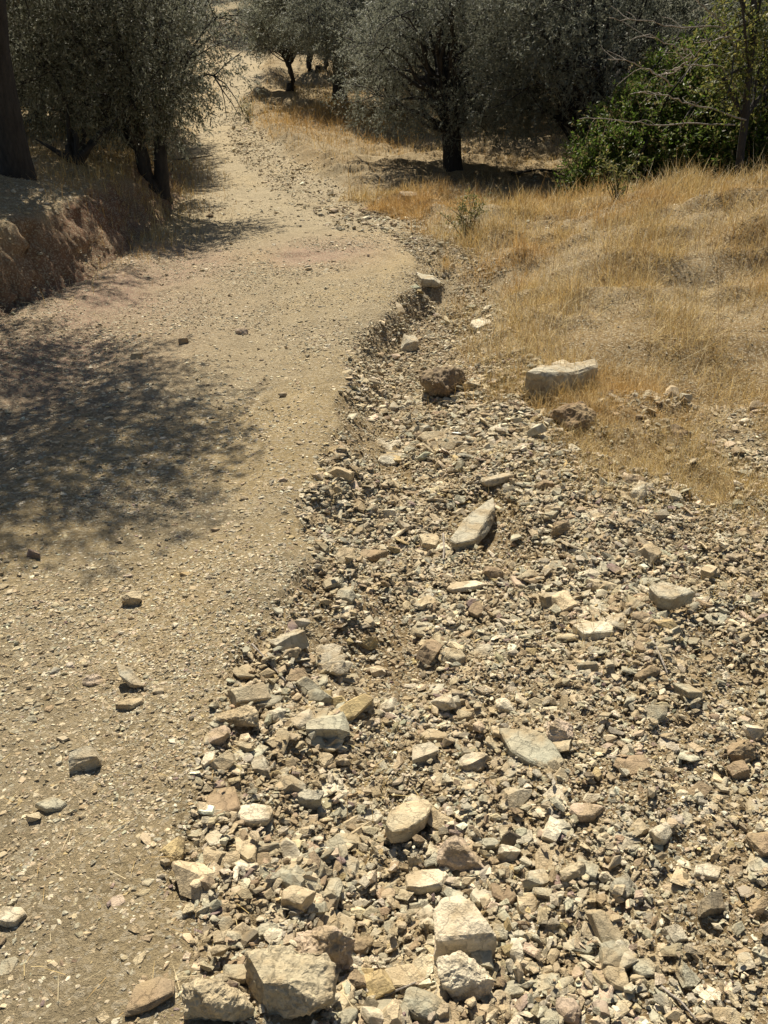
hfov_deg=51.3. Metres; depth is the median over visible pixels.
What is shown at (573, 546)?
stone
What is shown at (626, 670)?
stone
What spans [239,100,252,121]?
weed
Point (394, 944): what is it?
stone
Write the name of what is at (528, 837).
stone
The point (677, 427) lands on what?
stone
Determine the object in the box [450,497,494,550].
stone slab
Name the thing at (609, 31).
olive tree
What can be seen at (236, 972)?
stone
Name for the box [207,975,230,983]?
stone
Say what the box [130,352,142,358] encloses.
stone
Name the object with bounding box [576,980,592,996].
stone
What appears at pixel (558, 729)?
stone
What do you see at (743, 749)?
stone
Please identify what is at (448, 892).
stone
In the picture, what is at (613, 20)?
olive tree
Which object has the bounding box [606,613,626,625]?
stone
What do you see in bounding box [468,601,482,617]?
stone
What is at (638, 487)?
stone
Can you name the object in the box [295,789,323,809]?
stone
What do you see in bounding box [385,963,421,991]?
stone
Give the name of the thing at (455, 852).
boulder
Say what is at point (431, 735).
stone
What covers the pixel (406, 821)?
stone slab
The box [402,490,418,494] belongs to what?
stone
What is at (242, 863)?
stone
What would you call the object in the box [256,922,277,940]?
stone
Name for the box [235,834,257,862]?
stone
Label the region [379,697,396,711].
stone
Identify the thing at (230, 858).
stone
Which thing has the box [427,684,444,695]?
stone
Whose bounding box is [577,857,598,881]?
stone
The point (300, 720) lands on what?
stone
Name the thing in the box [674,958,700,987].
stone
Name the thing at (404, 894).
stone
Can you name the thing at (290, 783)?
stone
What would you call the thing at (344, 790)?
stone
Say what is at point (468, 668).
stone
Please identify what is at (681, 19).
olive tree
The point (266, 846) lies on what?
stone
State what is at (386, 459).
shale outcrop
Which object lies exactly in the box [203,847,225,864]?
stone
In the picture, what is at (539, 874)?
stone
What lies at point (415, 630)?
stone
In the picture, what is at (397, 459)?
stone
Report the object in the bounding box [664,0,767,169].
olive tree
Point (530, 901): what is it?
stone
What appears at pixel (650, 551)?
stone
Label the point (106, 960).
dirt track
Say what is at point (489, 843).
stone
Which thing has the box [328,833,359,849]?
stone
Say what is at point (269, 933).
stone
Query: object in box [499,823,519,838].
stone
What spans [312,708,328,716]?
stone
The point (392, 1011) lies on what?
stone
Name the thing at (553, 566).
stone
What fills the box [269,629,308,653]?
stone
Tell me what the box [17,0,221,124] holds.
olive tree
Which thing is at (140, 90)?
olive tree
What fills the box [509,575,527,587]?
stone
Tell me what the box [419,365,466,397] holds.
earth clod
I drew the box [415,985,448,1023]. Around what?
stone
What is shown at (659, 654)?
stick
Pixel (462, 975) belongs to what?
boulder
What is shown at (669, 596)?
rock
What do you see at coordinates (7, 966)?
stone
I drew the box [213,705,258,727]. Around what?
rock
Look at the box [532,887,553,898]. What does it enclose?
stone
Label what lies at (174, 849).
stone
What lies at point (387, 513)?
stone
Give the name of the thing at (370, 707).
stone
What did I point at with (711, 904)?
stone
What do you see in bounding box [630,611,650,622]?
stone
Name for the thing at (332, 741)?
stone
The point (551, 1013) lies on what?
stone
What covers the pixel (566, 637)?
stone
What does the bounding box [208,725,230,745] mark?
stone
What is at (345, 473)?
stone
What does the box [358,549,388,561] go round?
stone
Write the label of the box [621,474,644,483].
stone
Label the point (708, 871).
stone
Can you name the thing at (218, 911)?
stone
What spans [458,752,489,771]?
stone
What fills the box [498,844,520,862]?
stone
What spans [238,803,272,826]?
stone
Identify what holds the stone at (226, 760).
on the gully
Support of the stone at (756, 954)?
on the gully
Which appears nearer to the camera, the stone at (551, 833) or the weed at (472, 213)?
the stone at (551, 833)
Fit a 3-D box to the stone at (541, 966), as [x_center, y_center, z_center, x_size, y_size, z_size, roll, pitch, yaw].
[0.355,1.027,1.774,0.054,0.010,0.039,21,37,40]
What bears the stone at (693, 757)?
on the gully
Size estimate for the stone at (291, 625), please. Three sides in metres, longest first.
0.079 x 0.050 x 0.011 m
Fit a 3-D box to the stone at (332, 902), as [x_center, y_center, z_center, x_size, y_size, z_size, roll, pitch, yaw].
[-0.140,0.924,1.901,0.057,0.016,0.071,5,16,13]
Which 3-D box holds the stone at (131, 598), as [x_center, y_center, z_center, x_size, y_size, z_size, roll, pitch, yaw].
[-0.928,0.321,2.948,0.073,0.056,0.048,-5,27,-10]
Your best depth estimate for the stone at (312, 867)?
1.94 m
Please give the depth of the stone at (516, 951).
1.78 m
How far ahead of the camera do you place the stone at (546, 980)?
1.74 m
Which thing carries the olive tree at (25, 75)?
on the ground at (400, 166)
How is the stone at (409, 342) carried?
on the gully
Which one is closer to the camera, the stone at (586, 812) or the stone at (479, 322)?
the stone at (586, 812)
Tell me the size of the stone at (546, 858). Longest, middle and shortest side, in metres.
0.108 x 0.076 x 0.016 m
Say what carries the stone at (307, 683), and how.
on the gully
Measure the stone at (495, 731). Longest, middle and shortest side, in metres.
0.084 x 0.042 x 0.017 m
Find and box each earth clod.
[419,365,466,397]
[548,401,596,430]
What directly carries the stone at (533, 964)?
on the gully
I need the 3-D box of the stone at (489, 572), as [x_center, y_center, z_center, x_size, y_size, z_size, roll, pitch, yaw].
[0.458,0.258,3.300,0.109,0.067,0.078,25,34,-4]
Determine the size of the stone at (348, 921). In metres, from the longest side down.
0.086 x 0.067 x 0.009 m
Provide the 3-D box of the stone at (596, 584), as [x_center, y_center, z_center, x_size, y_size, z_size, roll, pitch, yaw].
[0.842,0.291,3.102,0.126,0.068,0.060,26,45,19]
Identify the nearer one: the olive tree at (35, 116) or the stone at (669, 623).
the stone at (669, 623)
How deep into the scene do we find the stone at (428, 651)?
2.82 m
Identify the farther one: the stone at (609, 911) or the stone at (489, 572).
the stone at (489, 572)
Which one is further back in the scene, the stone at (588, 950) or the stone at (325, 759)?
the stone at (325, 759)
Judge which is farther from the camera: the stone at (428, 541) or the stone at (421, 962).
the stone at (428, 541)
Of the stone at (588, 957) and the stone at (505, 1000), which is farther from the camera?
the stone at (588, 957)
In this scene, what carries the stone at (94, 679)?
on the dirt track
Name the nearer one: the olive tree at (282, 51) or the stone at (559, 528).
the stone at (559, 528)
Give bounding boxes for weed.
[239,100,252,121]
[436,187,491,236]
[589,145,647,201]
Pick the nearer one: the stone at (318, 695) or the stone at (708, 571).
the stone at (318, 695)
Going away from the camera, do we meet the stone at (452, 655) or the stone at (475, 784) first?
the stone at (475, 784)
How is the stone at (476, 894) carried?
on the gully
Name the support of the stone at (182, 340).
on the dirt track
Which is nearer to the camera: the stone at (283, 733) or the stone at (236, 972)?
the stone at (236, 972)
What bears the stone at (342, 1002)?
on the gully
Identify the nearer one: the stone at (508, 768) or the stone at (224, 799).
the stone at (224, 799)
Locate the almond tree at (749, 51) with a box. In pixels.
[580,0,767,176]
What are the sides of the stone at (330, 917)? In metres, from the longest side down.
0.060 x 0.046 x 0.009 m
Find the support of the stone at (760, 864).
on the gully
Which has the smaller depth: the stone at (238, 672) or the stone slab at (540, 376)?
the stone at (238, 672)
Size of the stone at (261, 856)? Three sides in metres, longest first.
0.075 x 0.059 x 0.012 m
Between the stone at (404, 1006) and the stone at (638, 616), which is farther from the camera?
the stone at (638, 616)
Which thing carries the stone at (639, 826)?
on the gully
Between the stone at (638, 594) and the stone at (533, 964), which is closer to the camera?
the stone at (533, 964)
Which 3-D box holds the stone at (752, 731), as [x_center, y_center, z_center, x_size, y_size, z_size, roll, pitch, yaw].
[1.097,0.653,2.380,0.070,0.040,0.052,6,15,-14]
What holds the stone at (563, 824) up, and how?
on the gully
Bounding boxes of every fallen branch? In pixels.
[172,155,212,159]
[511,169,562,175]
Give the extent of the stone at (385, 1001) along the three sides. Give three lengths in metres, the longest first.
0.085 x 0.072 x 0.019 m
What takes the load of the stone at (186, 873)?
on the gully
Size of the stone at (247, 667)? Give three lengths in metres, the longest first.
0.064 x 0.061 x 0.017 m
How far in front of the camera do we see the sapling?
10.24 m
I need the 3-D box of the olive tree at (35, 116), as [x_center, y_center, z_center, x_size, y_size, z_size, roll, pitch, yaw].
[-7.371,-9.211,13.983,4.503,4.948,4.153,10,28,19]
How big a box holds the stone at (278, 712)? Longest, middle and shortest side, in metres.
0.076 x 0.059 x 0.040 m
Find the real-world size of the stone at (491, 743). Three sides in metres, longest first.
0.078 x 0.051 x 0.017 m
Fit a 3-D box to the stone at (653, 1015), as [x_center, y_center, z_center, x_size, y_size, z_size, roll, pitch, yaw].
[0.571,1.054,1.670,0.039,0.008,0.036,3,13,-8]
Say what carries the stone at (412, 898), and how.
on the gully
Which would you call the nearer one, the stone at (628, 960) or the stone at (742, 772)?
the stone at (628, 960)
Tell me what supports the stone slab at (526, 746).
on the gully
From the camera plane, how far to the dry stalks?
6.97 m
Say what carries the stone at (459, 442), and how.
on the gully
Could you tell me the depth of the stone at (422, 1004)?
1.67 m
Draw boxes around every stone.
[0,906,26,926]
[0,956,18,974]
[35,797,66,812]
[68,745,101,773]
[82,673,103,685]
[115,698,143,709]
[121,591,141,605]
[124,976,174,1016]
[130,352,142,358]
[159,836,184,862]
[171,860,218,900]
[178,337,188,344]
[202,901,222,915]
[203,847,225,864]
[204,830,223,847]
[206,786,240,816]
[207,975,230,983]
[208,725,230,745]
[208,809,221,816]
[210,750,235,770]
[219,851,239,868]
[221,936,234,943]
[222,952,244,966]
[223,964,245,984]
[226,823,237,834]
[227,682,271,706]
[231,829,247,849]
[231,922,251,940]
[233,667,255,678]
[233,858,258,872]
[235,328,247,334]
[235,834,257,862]
[237,741,254,752]
[237,929,258,948]
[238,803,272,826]
[240,664,254,680]
[251,754,270,776]
[252,703,267,705]
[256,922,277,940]
[257,841,279,851]
[257,852,270,867]
[259,648,272,656]
[261,707,285,724]
[263,928,282,943]
[265,736,276,746]
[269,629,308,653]
[270,728,289,753]
[274,775,305,794]
[276,868,306,888]
[279,837,300,858]
[280,885,315,911]
[283,647,300,660]
[285,716,292,729]
[286,619,297,632]
[286,667,308,685]
[289,858,310,867]
[290,709,315,730]
[292,864,321,892]
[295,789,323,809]
[296,676,320,690]
[303,862,317,871]
[306,688,332,703]
[306,711,349,739]
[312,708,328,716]
[318,674,327,686]
[318,752,333,768]
[318,783,336,797]
[318,815,333,821]
[318,861,325,877]
[322,890,336,912]
[323,743,342,751]
[323,877,343,908]
[323,909,337,925]
[324,737,343,752]
[324,834,347,857]
[328,466,353,482]
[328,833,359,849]
[331,979,354,1018]
[332,859,346,874]
[333,781,349,793]
[334,547,353,564]
[335,587,355,605]
[337,912,354,936]
[338,1004,358,1023]
[341,673,359,684]
[344,969,365,990]
[345,854,359,877]
[353,936,372,954]
[357,637,377,649]
[357,805,383,824]
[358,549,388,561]
[360,1006,383,1023]
[363,701,373,711]
[363,969,395,998]
[377,935,397,953]
[377,995,391,1009]
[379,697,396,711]
[382,509,395,518]
[382,998,401,1023]
[384,920,395,933]
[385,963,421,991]
[387,452,403,463]
[393,889,413,900]
[395,537,409,544]
[396,191,417,205]
[398,886,416,902]
[400,334,418,351]
[400,1002,411,1023]
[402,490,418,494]
[403,987,451,1020]
[404,920,419,932]
[410,622,431,636]
[411,953,440,984]
[412,742,438,765]
[412,904,433,919]
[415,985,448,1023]
[415,1011,436,1023]
[416,273,440,286]
[416,639,442,665]
[417,588,432,598]
[417,595,436,609]
[419,533,438,550]
[419,729,448,743]
[419,917,433,932]
[424,498,445,501]
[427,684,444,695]
[427,772,443,791]
[427,808,450,830]
[431,691,456,710]
[436,602,454,611]
[438,647,465,667]
[443,888,463,896]
[447,580,485,592]
[451,693,460,709]
[453,441,464,444]
[453,705,478,712]
[455,814,468,823]
[457,666,473,672]
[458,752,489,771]
[461,779,478,790]
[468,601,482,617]
[468,950,493,969]
[469,1003,486,1023]
[470,318,490,331]
[470,797,490,808]
[470,885,495,906]
[471,644,492,657]
[478,837,499,849]
[480,473,514,486]
[482,566,504,580]
[484,737,501,750]
[491,726,500,737]
[491,883,516,905]
[493,990,509,1004]
[495,698,515,712]
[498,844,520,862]
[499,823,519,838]
[500,980,525,998]
[501,757,524,777]
[501,787,531,812]
[509,446,521,453]
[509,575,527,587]
[510,938,523,966]
[515,570,537,580]
[515,693,530,707]
[516,830,533,843]
[516,893,538,913]
[524,959,537,970]
[526,868,549,886]
[529,973,557,994]
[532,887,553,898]
[534,479,554,490]
[534,964,544,975]
[535,842,564,869]
[538,592,556,607]
[538,1007,564,1023]
[541,816,561,843]
[542,785,567,810]
[546,718,573,741]
[550,520,570,537]
[550,560,565,571]
[551,590,577,611]
[553,739,571,752]
[554,767,568,784]
[555,997,580,1023]
[556,633,579,640]
[557,819,571,828]
[558,554,572,557]
[560,861,585,881]
[561,540,582,550]
[569,803,604,821]
[570,933,593,953]
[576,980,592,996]
[577,662,598,671]
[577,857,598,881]
[580,954,598,966]
[582,579,617,592]
[585,909,623,942]
[588,510,603,516]
[589,599,604,611]
[592,963,613,997]
[596,834,610,854]
[598,871,614,882]
[598,940,628,969]
[600,561,611,575]
[601,992,617,1003]
[602,965,628,990]
[605,832,642,850]
[605,908,626,929]
[606,563,625,574]
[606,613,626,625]
[609,873,637,899]
[610,755,652,775]
[614,990,634,1000]
[615,940,638,971]
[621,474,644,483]
[621,666,636,674]
[623,938,629,946]
[627,817,647,837]
[629,481,646,499]
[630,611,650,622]
[631,958,655,977]
[632,665,659,682]
[633,593,645,597]
[635,542,661,566]
[636,578,659,584]
[638,584,648,593]
[638,705,667,722]
[648,822,671,845]
[649,1009,667,1023]
[652,619,677,630]
[654,984,668,998]
[657,634,673,641]
[660,924,687,943]
[664,489,683,500]
[666,424,690,439]
[670,866,694,888]
[672,683,702,702]
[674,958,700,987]
[677,750,699,761]
[688,780,712,797]
[694,863,721,880]
[694,984,720,1000]
[695,599,712,607]
[697,889,725,917]
[700,564,720,579]
[704,613,727,625]
[711,1007,743,1023]
[726,760,749,780]
[727,739,756,761]
[737,952,755,971]
[740,724,764,740]
[743,831,767,857]
[744,799,765,814]
[746,853,767,880]
[751,949,767,965]
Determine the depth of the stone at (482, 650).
2.85 m
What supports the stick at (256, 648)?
on the gravel
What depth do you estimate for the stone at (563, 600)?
3.02 m
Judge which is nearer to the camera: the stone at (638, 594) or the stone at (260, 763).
the stone at (260, 763)
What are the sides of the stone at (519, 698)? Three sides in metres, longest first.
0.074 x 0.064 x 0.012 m
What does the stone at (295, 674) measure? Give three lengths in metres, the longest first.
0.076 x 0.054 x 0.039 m
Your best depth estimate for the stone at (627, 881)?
1.93 m
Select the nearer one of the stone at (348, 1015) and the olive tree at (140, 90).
the stone at (348, 1015)
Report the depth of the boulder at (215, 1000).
1.54 m
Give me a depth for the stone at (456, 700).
2.57 m
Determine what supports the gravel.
on the gully
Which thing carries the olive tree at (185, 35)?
on the ground at (400, 166)
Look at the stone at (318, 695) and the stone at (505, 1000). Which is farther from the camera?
the stone at (318, 695)
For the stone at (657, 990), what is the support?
on the gully
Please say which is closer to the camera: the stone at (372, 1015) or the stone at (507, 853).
the stone at (372, 1015)
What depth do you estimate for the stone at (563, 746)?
2.34 m
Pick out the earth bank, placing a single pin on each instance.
(51, 241)
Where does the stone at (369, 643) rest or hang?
on the gully
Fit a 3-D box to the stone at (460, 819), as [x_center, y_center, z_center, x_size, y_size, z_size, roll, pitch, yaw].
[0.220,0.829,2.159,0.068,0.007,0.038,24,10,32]
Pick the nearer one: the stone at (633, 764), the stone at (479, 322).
the stone at (633, 764)
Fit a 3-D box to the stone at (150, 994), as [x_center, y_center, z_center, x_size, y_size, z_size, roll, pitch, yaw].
[-0.473,0.970,1.608,0.106,0.022,0.069,-20,19,-25]
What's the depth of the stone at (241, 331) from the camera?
6.12 m
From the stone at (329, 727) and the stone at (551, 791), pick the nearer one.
the stone at (551, 791)
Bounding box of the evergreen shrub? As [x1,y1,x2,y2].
[552,0,767,198]
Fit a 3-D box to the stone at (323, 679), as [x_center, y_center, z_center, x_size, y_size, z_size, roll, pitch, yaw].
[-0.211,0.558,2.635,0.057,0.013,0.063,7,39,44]
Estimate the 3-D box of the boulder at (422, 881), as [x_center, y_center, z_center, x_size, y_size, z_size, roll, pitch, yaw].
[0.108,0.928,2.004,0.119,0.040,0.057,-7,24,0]
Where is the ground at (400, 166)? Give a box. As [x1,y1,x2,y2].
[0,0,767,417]
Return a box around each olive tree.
[0,0,100,180]
[6,0,226,136]
[6,0,277,203]
[7,0,78,124]
[12,0,46,129]
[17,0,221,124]
[227,0,325,90]
[238,0,394,103]
[265,0,475,120]
[301,7,328,72]
[313,0,603,171]
[393,2,600,126]
[443,0,740,171]
[533,0,734,73]
[566,5,624,69]
[619,0,746,62]
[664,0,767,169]
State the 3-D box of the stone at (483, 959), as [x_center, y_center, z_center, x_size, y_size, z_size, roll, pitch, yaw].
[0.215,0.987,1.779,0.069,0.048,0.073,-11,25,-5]
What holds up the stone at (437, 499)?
on the gully
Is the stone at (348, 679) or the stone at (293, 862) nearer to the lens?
the stone at (293, 862)
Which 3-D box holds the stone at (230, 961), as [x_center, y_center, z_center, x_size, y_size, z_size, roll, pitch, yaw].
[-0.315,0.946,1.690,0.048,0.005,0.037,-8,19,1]
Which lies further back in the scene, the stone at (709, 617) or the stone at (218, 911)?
the stone at (709, 617)
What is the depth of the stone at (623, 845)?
2.04 m
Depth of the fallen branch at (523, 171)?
14.75 m
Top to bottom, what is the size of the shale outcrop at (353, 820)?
0.059 m
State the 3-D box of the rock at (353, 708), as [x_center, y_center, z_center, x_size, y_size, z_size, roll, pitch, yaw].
[-0.205,0.620,2.506,0.336,0.069,0.238,-12,29,-23]
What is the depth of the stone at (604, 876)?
1.97 m
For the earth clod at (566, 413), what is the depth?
4.52 m
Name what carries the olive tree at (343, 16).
on the ground at (400, 166)
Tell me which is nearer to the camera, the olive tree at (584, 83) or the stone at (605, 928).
the stone at (605, 928)
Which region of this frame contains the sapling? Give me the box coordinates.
[21,52,117,164]
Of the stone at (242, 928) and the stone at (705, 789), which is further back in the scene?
the stone at (705, 789)
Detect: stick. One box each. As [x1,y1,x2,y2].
[251,643,285,680]
[384,982,415,996]
[398,712,424,728]
[442,533,444,560]
[650,636,667,673]
[660,985,697,1020]
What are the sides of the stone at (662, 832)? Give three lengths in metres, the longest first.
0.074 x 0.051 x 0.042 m
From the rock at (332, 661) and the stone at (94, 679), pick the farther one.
the rock at (332, 661)
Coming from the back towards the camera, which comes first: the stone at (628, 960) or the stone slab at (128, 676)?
the stone slab at (128, 676)
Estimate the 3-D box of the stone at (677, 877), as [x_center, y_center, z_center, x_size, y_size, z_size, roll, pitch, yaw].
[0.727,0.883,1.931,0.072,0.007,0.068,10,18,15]
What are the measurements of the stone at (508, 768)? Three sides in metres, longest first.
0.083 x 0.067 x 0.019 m
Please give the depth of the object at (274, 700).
2.46 m
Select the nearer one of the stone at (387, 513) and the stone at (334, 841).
the stone at (334, 841)
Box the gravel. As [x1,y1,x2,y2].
[0,71,767,1023]
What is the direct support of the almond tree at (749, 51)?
on the ground at (400, 166)
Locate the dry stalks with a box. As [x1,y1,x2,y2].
[398,142,767,396]
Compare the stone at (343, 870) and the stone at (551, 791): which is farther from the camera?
the stone at (551, 791)
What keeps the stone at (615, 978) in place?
on the gully
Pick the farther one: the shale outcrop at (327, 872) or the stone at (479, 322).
the stone at (479, 322)
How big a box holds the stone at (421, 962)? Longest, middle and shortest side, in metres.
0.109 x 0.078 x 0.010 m
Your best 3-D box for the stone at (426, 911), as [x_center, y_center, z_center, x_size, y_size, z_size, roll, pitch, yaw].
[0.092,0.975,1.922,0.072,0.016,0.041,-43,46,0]
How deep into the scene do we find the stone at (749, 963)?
1.72 m
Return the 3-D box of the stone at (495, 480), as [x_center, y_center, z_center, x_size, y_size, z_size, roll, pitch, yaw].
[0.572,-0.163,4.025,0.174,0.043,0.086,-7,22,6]
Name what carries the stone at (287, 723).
on the gully
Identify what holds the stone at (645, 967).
on the gully
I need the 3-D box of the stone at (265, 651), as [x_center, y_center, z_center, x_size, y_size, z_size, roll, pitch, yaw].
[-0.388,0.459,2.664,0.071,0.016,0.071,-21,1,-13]
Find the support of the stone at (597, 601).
on the gully
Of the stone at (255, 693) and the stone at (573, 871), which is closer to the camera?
the stone at (573, 871)
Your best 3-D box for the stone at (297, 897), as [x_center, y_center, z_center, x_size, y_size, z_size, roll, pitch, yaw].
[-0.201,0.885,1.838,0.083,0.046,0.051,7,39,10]
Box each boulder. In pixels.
[181,977,254,1022]
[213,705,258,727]
[244,945,335,1019]
[294,925,354,971]
[404,868,448,894]
[433,895,496,960]
[436,835,485,871]
[436,950,494,1000]
[572,621,620,641]
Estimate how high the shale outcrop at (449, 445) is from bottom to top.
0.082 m
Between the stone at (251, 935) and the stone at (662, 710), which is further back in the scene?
the stone at (662, 710)
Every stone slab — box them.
[117,663,143,687]
[385,799,431,842]
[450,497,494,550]
[499,728,563,769]
[524,359,597,399]
[552,359,568,364]
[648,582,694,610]
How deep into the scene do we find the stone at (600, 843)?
2.05 m
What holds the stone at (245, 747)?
on the gully
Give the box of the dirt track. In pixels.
[0,28,443,1023]
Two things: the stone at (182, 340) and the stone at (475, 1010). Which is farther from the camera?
the stone at (182, 340)
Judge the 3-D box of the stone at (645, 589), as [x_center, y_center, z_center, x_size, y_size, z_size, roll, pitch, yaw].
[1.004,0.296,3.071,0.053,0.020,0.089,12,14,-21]
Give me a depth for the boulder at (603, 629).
2.83 m
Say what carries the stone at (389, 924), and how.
on the gully
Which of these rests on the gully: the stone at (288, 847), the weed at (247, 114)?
the stone at (288, 847)
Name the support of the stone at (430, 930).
on the gully
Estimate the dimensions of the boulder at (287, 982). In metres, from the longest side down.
0.188 x 0.135 x 0.120 m
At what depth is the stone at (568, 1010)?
1.67 m
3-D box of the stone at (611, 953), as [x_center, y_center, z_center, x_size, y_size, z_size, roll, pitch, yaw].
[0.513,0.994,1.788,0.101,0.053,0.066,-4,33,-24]
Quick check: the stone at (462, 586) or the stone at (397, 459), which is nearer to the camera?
the stone at (462, 586)
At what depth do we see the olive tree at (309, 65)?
31.40 m
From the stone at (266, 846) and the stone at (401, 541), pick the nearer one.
the stone at (266, 846)
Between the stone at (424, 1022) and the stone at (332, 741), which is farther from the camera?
the stone at (332, 741)
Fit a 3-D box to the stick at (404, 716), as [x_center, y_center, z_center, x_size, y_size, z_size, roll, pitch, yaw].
[0.064,0.647,2.536,0.166,0.012,0.014,23,35,38]
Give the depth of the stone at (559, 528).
3.49 m
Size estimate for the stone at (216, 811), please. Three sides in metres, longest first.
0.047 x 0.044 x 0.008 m
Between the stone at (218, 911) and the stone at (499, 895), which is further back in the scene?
the stone at (499, 895)
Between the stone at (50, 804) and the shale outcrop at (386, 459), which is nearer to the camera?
the stone at (50, 804)
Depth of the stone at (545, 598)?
3.04 m
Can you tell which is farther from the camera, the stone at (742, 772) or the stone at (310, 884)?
the stone at (742, 772)
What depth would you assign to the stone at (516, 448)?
4.22 m
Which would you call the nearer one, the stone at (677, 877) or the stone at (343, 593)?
the stone at (677, 877)
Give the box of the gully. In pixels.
[176,220,767,1023]
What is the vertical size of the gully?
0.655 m
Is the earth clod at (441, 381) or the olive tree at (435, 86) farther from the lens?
the olive tree at (435, 86)
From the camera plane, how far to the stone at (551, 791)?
2.20 m
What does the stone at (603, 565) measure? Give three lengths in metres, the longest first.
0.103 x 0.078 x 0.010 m
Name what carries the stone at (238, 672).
on the gully
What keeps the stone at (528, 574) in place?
on the gully
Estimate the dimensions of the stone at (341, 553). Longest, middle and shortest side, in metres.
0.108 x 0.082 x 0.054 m
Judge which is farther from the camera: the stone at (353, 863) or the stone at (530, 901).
the stone at (353, 863)
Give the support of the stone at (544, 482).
on the gully
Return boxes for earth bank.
[0,142,186,316]
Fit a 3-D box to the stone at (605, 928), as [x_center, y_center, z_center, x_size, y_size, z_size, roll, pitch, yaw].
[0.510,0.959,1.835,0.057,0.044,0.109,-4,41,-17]
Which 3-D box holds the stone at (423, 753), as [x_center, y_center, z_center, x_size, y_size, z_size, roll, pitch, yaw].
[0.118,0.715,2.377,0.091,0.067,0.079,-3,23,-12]
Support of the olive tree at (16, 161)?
on the ground at (400, 166)
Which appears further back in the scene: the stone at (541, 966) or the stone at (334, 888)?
the stone at (334, 888)
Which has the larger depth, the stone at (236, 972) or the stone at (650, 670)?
the stone at (650, 670)
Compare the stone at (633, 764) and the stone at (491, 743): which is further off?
the stone at (491, 743)
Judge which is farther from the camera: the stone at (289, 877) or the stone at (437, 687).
the stone at (437, 687)
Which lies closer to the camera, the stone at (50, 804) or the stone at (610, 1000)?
the stone at (610, 1000)
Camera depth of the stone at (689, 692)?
2.49 m
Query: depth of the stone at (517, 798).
2.20 m
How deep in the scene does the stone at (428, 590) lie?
3.21 m
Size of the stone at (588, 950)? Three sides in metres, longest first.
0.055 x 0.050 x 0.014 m
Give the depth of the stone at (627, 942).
1.81 m
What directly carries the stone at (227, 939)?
on the gully
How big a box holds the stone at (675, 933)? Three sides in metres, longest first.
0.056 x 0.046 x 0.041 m
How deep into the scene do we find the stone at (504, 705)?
2.55 m
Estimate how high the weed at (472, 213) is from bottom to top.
0.572 m
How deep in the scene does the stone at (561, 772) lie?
2.25 m
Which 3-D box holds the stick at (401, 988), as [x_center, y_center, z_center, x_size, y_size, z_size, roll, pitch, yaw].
[0.034,1.028,1.724,0.076,0.014,0.010,-11,29,-20]
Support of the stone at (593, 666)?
on the gully
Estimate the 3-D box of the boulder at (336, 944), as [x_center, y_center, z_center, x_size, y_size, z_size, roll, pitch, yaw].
[-0.136,0.953,1.744,0.148,0.126,0.073,-6,27,-11]
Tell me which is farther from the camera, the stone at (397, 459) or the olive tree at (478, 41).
the olive tree at (478, 41)
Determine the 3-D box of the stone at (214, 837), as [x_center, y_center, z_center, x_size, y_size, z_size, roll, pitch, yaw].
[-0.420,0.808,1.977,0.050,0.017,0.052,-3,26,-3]
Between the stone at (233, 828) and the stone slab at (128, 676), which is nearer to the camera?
the stone at (233, 828)
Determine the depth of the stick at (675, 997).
1.68 m
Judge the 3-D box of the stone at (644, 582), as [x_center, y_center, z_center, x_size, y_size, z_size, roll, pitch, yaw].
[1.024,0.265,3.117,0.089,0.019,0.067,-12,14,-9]
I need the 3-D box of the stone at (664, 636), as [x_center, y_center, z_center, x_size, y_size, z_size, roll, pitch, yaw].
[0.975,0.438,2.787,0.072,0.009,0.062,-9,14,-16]
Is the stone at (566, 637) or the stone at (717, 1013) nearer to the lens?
the stone at (717, 1013)
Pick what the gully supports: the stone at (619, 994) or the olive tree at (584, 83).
the stone at (619, 994)
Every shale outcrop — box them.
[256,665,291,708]
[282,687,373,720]
[300,846,332,882]
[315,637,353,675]
[335,803,385,842]
[375,438,404,465]
[417,428,472,453]
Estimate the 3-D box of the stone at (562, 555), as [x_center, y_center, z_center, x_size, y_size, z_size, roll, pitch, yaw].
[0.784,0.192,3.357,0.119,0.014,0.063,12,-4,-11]
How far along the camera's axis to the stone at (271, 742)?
2.31 m
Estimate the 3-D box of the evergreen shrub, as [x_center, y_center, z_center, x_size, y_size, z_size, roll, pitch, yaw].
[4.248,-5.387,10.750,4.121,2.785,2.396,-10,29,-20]
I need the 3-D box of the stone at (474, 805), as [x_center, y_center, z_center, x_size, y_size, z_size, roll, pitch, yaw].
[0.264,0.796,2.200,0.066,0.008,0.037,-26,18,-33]
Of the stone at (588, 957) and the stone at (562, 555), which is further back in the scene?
the stone at (562, 555)
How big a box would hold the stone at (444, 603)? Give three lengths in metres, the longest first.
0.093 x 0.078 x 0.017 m
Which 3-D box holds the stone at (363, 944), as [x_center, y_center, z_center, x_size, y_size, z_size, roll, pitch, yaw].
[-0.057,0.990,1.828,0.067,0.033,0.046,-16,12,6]
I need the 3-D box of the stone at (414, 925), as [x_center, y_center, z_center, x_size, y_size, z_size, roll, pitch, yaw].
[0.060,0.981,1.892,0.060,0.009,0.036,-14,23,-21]
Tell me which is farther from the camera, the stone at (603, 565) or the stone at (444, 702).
the stone at (603, 565)
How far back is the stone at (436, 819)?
2.14 m
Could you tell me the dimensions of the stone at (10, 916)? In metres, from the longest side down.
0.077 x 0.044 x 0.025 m
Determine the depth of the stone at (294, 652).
2.64 m

